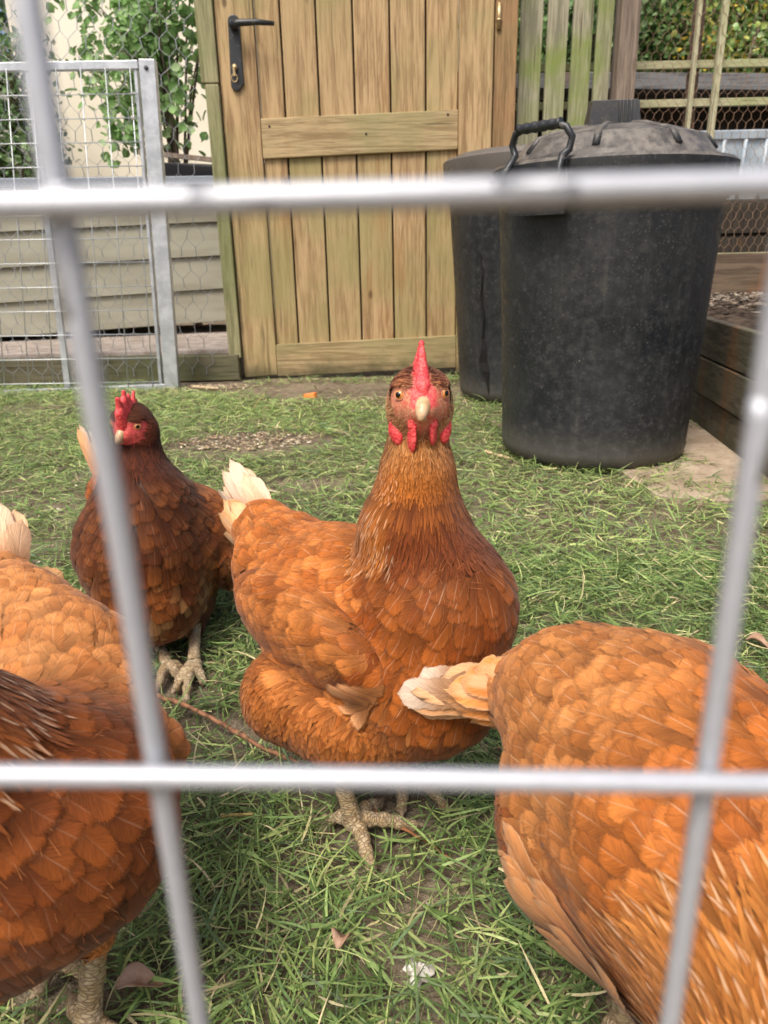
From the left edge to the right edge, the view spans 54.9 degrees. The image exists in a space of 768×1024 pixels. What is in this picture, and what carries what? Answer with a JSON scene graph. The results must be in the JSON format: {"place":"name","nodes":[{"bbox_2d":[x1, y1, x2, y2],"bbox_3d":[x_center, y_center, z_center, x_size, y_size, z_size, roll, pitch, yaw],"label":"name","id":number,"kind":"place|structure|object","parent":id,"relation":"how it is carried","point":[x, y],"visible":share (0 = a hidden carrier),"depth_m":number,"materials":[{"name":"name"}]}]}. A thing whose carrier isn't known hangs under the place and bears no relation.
{"place":"outdoors","nodes":[
{"label":"outdoors","id":0,"kind":"place"},
{"bbox_2d":[0,9,28,177],"label":"sky","id":1,"kind":"structure","parent":0,"point":[2,32],"materials":[{"name":"white"}]},
{"bbox_2d":[0,323,276,374],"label":"paving","id":2,"kind":"structure","parent":0,"point":[216,338],"depth_m":2.89,"materials":[{"name":"concrete"}]},
{"bbox_2d":[0,176,225,335],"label":"wooden fence","id":3,"kind":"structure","parent":2,"relation":"on","point":[207,248],"depth_m":3.03,"materials":[{"name":"grey wood"}]},
{"bbox_2d":[138,149,265,177],"bbox_3d":[-0.747,-1.587,3.436,0.581,0.124,0.655,-1,19,0],"label":"roof sheet","id":4,"kind":"object","parent":3,"relation":"on","point":[185,169],"visible":0.2,"depth_m":3.18,"materials":[{"name":"black fabric"}]},
{"bbox_2d":[176,321,225,324],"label":"ground","id":5,"kind":"structure","parent":0,"point":[215,323],"depth_m":5.07,"materials":[{"name":"soil"}]},
{"bbox_2d":[0,0,13,74],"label":"conifer","id":6,"kind":"object","parent":5,"relation":"on","point":[3,12],"visible":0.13,"depth_m":8.15,"materials":[{"name":"green plant"}]},
{"bbox_2d":[0,17,81,177],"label":"ivy bush","id":7,"kind":"object","parent":5,"relation":"on","point":[19,135],"visible":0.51,"depth_m":4.79,"materials":[{"name":"green plant"}]},
{"bbox_2d":[46,0,208,324],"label":"fruit tree","id":8,"kind":"object","parent":5,"relation":"on","point":[140,27],"visible":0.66,"depth_m":3.67,"materials":[{"name":"green plant"}]},
{"bbox_2d":[5,0,675,309],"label":"house","id":9,"kind":"structure","parent":5,"relation":"on","point":[60,47],"depth_m":5.50,"materials":[{"name":"beige paint"}]},
{"bbox_2d":[517,0,679,71],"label":"shrub","id":10,"kind":"object","parent":5,"relation":"on","point":[643,23],"visible":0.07,"depth_m":4.66,"materials":[{"name":"green plant"}]},
{"bbox_2d":[455,72,767,314],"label":"covered run","id":11,"kind":"object","parent":5,"relation":"on","point":[675,85],"visible":0.11,"depth_m":3.10,"materials":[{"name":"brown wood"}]},
{"bbox_2d":[611,0,735,72],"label":"shrub","id":12,"kind":"object","parent":5,"relation":"on","point":[653,46],"visible":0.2,"depth_m":5.23,"materials":[{"name":"green plant"}]},
{"bbox_2d":[648,0,767,72],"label":"shrub","id":13,"kind":"object","parent":5,"relation":"on","point":[710,28],"visible":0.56,"depth_m":4.87,"materials":[{"name":"green plant"}]},
{"bbox_2d":[0,368,767,1023],"bbox_3d":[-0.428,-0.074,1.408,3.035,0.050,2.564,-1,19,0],"label":"grass","id":14,"kind":"structure","parent":0,"point":[656,569],"depth_m":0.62,"materials":[{"name":"green plant"}]},
{"bbox_2d":[0,59,180,394],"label":"wire gate","id":15,"kind":"structure","parent":14,"relation":"on","point":[147,80],"depth_m":2.29,"materials":[{"name":"grey metal"}]},
{"bbox_2d":[0,353,242,385],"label":"timber sill","id":16,"kind":"structure","parent":14,"relation":"on","point":[224,366],"depth_m":2.58,"materials":[{"name":"wood"}]},
{"bbox_2d":[0,0,218,382],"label":"wire netting","id":17,"kind":"object","parent":16,"relation":"attached to","point":[109,186],"visible":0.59,"depth_m":2.36,"materials":[{"name":"grey metal"}]},
{"bbox_2d":[114,962,164,989],"bbox_3d":[-0.143,0.273,0.430,0.028,0.014,0.016,-1,19,0],"label":"dry leaf","id":18,"kind":"object","parent":14,"relation":"on","point":[133,974],"visible":1,"depth_m":0.43,"materials":[{"name":"plant"}]},
{"bbox_2d":[70,390,233,703],"bbox_3d":[-0.259,-0.003,0.837,0.180,0.295,0.386,-7,20,-15],"label":"hen","id":19,"kind":"object","parent":14,"relation":"on","point":[183,546],"visible":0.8,"depth_m":0.74,"materials":[{"name":"orange"}]},
{"bbox_2d":[191,385,218,389],"bbox_3d":[-0.582,-0.406,2.409,0.103,0.014,0.014,6,21,20],"label":"straw stalk","id":20,"kind":"object","parent":14,"relation":"on","point":[203,387],"visible":0.96,"depth_m":2.41,"materials":[{"name":"beige plant"}]},
{"bbox_2d":[210,690,237,703],"bbox_3d":[-0.155,0.179,0.717,0.029,0.005,0.004,-13,23,-31],"label":"straw stalk","id":21,"kind":"object","parent":14,"relation":"on","point":[229,694],"visible":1,"depth_m":0.72,"materials":[{"name":"beige plant"}]},
{"bbox_2d":[157,692,304,765],"bbox_3d":[-0.150,0.192,0.669,0.198,0.010,0.011,12,23,33],"label":"twig","id":22,"kind":"object","parent":14,"relation":"on","point":[241,734],"visible":0.91,"depth_m":0.66,"materials":[{"name":"brown wood"}]},
{"bbox_2d":[220,813,252,817],"bbox_3d":[-0.112,0.229,0.560,0.025,0.004,0.004,-1,19,0],"label":"straw stalk","id":23,"kind":"object","parent":14,"relation":"on","point":[236,815],"visible":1,"depth_m":0.56,"materials":[{"name":"beige plant"}]},
{"bbox_2d":[38,383,512,758],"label":"crumbs","id":24,"kind":"object","parent":14,"relation":"on","point":[246,435],"visible":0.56,"depth_m":1.76,"materials":[{"name":"beige food"}]},
{"bbox_2d":[303,392,317,397],"bbox_3d":[-0.222,-0.350,2.214,0.044,0.015,0.021,-1,19,0],"label":"carrot piece","id":25,"kind":"object","parent":14,"relation":"on","point":[309,395],"visible":0.92,"depth_m":2.21,"materials":[{"name":"orange food"}]},
{"bbox_2d":[331,927,349,950],"bbox_3d":[-0.026,0.261,0.452,0.012,0.014,0.011,-10,21,-24],"label":"dry leaf","id":26,"kind":"object","parent":14,"relation":"on","point":[339,937],"visible":1,"depth_m":0.45,"materials":[{"name":"beige plant"}]},
{"bbox_2d":[194,0,518,357],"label":"door frame","id":27,"kind":"object","parent":14,"relation":"on","point":[504,78],"visible":0.61,"depth_m":2.33,"materials":[{"name":"brown wood"}]},
{"bbox_2d":[214,0,501,376],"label":"door","id":28,"kind":"structure","parent":27,"relation":"attached to","point":[356,90],"depth_m":2.38,"materials":[{"name":"brown wood"}]},
{"bbox_2d":[218,340,520,873],"bbox_3d":[-0.057,0.050,0.560,0.338,0.361,0.161,13,24,35],"label":"hen","id":29,"kind":"object","parent":14,"relation":"on","point":[352,627],"visible":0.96,"depth_m":0.47,"materials":[{"name":"orange"}]},
{"bbox_2d":[0,0,767,1023],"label":"wire fence","id":30,"kind":"object","parent":14,"relation":"on","point":[60,204],"visible":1,"depth_m":0.06,"materials":[{"name":"metal"}]},
{"bbox_2d":[374,810,450,857],"bbox_3d":[0.015,0.236,0.548,0.084,0.005,0.005,16,26,40],"label":"twig","id":31,"kind":"object","parent":14,"relation":"on","point":[410,831],"visible":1,"depth_m":0.54,"materials":[{"name":"brown wood"}]},
{"bbox_2d":[403,957,434,996],"bbox_3d":[0.018,0.275,0.441,0.020,0.008,0.022,8,21,25],"label":"dropping","id":32,"kind":"object","parent":14,"relation":"on","point":[429,970],"visible":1,"depth_m":0.44,"materials":[{"name":"white"}]},
{"bbox_2d":[443,144,526,402],"bbox_3d":[0.430,-0.670,2.121,0.522,0.657,0.522,-1,19,0],"label":"dustbin","id":33,"kind":"object","parent":14,"relation":"on","point":[475,233],"visible":0.23,"depth_m":2.00,"materials":[{"name":"black plastic"}]},
{"bbox_2d":[484,450,513,460],"bbox_3d":[0.238,-0.118,1.533,0.072,0.013,0.008,16,26,40],"label":"straw stalk","id":34,"kind":"object","parent":14,"relation":"on","point":[496,454],"visible":0.86,"depth_m":1.53,"materials":[{"name":"beige plant"}]},
{"bbox_2d":[397,620,767,1023],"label":"hen","id":35,"kind":"object","parent":14,"relation":"on","point":[591,881],"visible":0.91,"depth_m":0.30,"materials":[{"name":"orange"}]},
{"bbox_2d":[492,99,740,470],"bbox_3d":[0.438,-0.450,1.483,0.459,0.662,0.450,-1,19,0],"label":"dustbin","id":36,"kind":"object","parent":14,"relation":"on","point":[604,310],"visible":0.77,"depth_m":1.34,"materials":[{"name":"black plastic"}]},
{"bbox_2d":[609,0,641,99],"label":"fence post","id":37,"kind":"object","parent":14,"relation":"on","point":[625,46],"depth_m":2.34,"materials":[{"name":"brown wood"}]},
{"bbox_2d":[516,0,614,144],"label":"slat fence","id":38,"kind":"object","parent":37,"relation":"attached to","point":[530,46],"visible":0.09,"depth_m":2.37,"materials":[{"name":"wood"}]},
{"bbox_2d":[515,0,767,253],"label":"pen frame","id":39,"kind":"object","parent":14,"relation":"on","point":[711,64],"visible":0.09,"depth_m":2.49,"materials":[{"name":"brown wood"}]},
{"bbox_2d":[635,0,767,253],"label":"wire netting","id":40,"kind":"object","parent":39,"relation":"attached to","point":[715,88],"visible":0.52,"depth_m":2.45,"materials":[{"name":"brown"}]},
{"bbox_2d":[682,0,705,128],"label":"pole","id":41,"kind":"object","parent":14,"relation":"on","point":[698,58],"visible":0.11,"depth_m":2.49,"materials":[{"name":"beige wood"}]},
{"bbox_2d":[690,253,767,477],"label":"raised bed","id":42,"kind":"object","parent":14,"relation":"on","point":[722,386],"visible":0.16,"depth_m":1.63,"materials":[{"name":"brown wood"}]},
{"bbox_2d":[707,296,763,329],"bbox_3d":[1.463,-0.442,1.695,1.584,0.074,1.530,-1,19,0],"label":"compost","id":43,"kind":"object","parent":42,"relation":"in","point":[742,316],"visible":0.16,"depth_m":1.89,"materials":[{"name":"brown soil"}]},
{"bbox_2d":[709,291,763,312],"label":"wood chips","id":44,"kind":"object","parent":43,"relation":"on","point":[745,296],"visible":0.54,"depth_m":2.09,"materials":[{"name":"brown wood"}]},
{"bbox_2d":[718,201,767,252],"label":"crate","id":45,"kind":"object","parent":14,"relation":"on","point":[755,232],"visible":0.14,"depth_m":2.70,"materials":[{"name":"brown wood"}]},
{"bbox_2d":[704,129,767,201],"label":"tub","id":46,"kind":"object","parent":45,"relation":"on","point":[762,163],"visible":0.09,"depth_m":2.60,"materials":[{"name":"grey metal"}]},
{"bbox_2d":[744,632,767,647],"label":"dry leaf","id":47,"kind":"object","parent":14,"relation":"on","point":[760,638],"visible":1,"depth_m":0.78,"materials":[{"name":"beige plant"}]},
{"bbox_2d":[615,420,767,506],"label":"path","id":48,"kind":"structure","parent":0,"point":[702,441],"depth_m":1.39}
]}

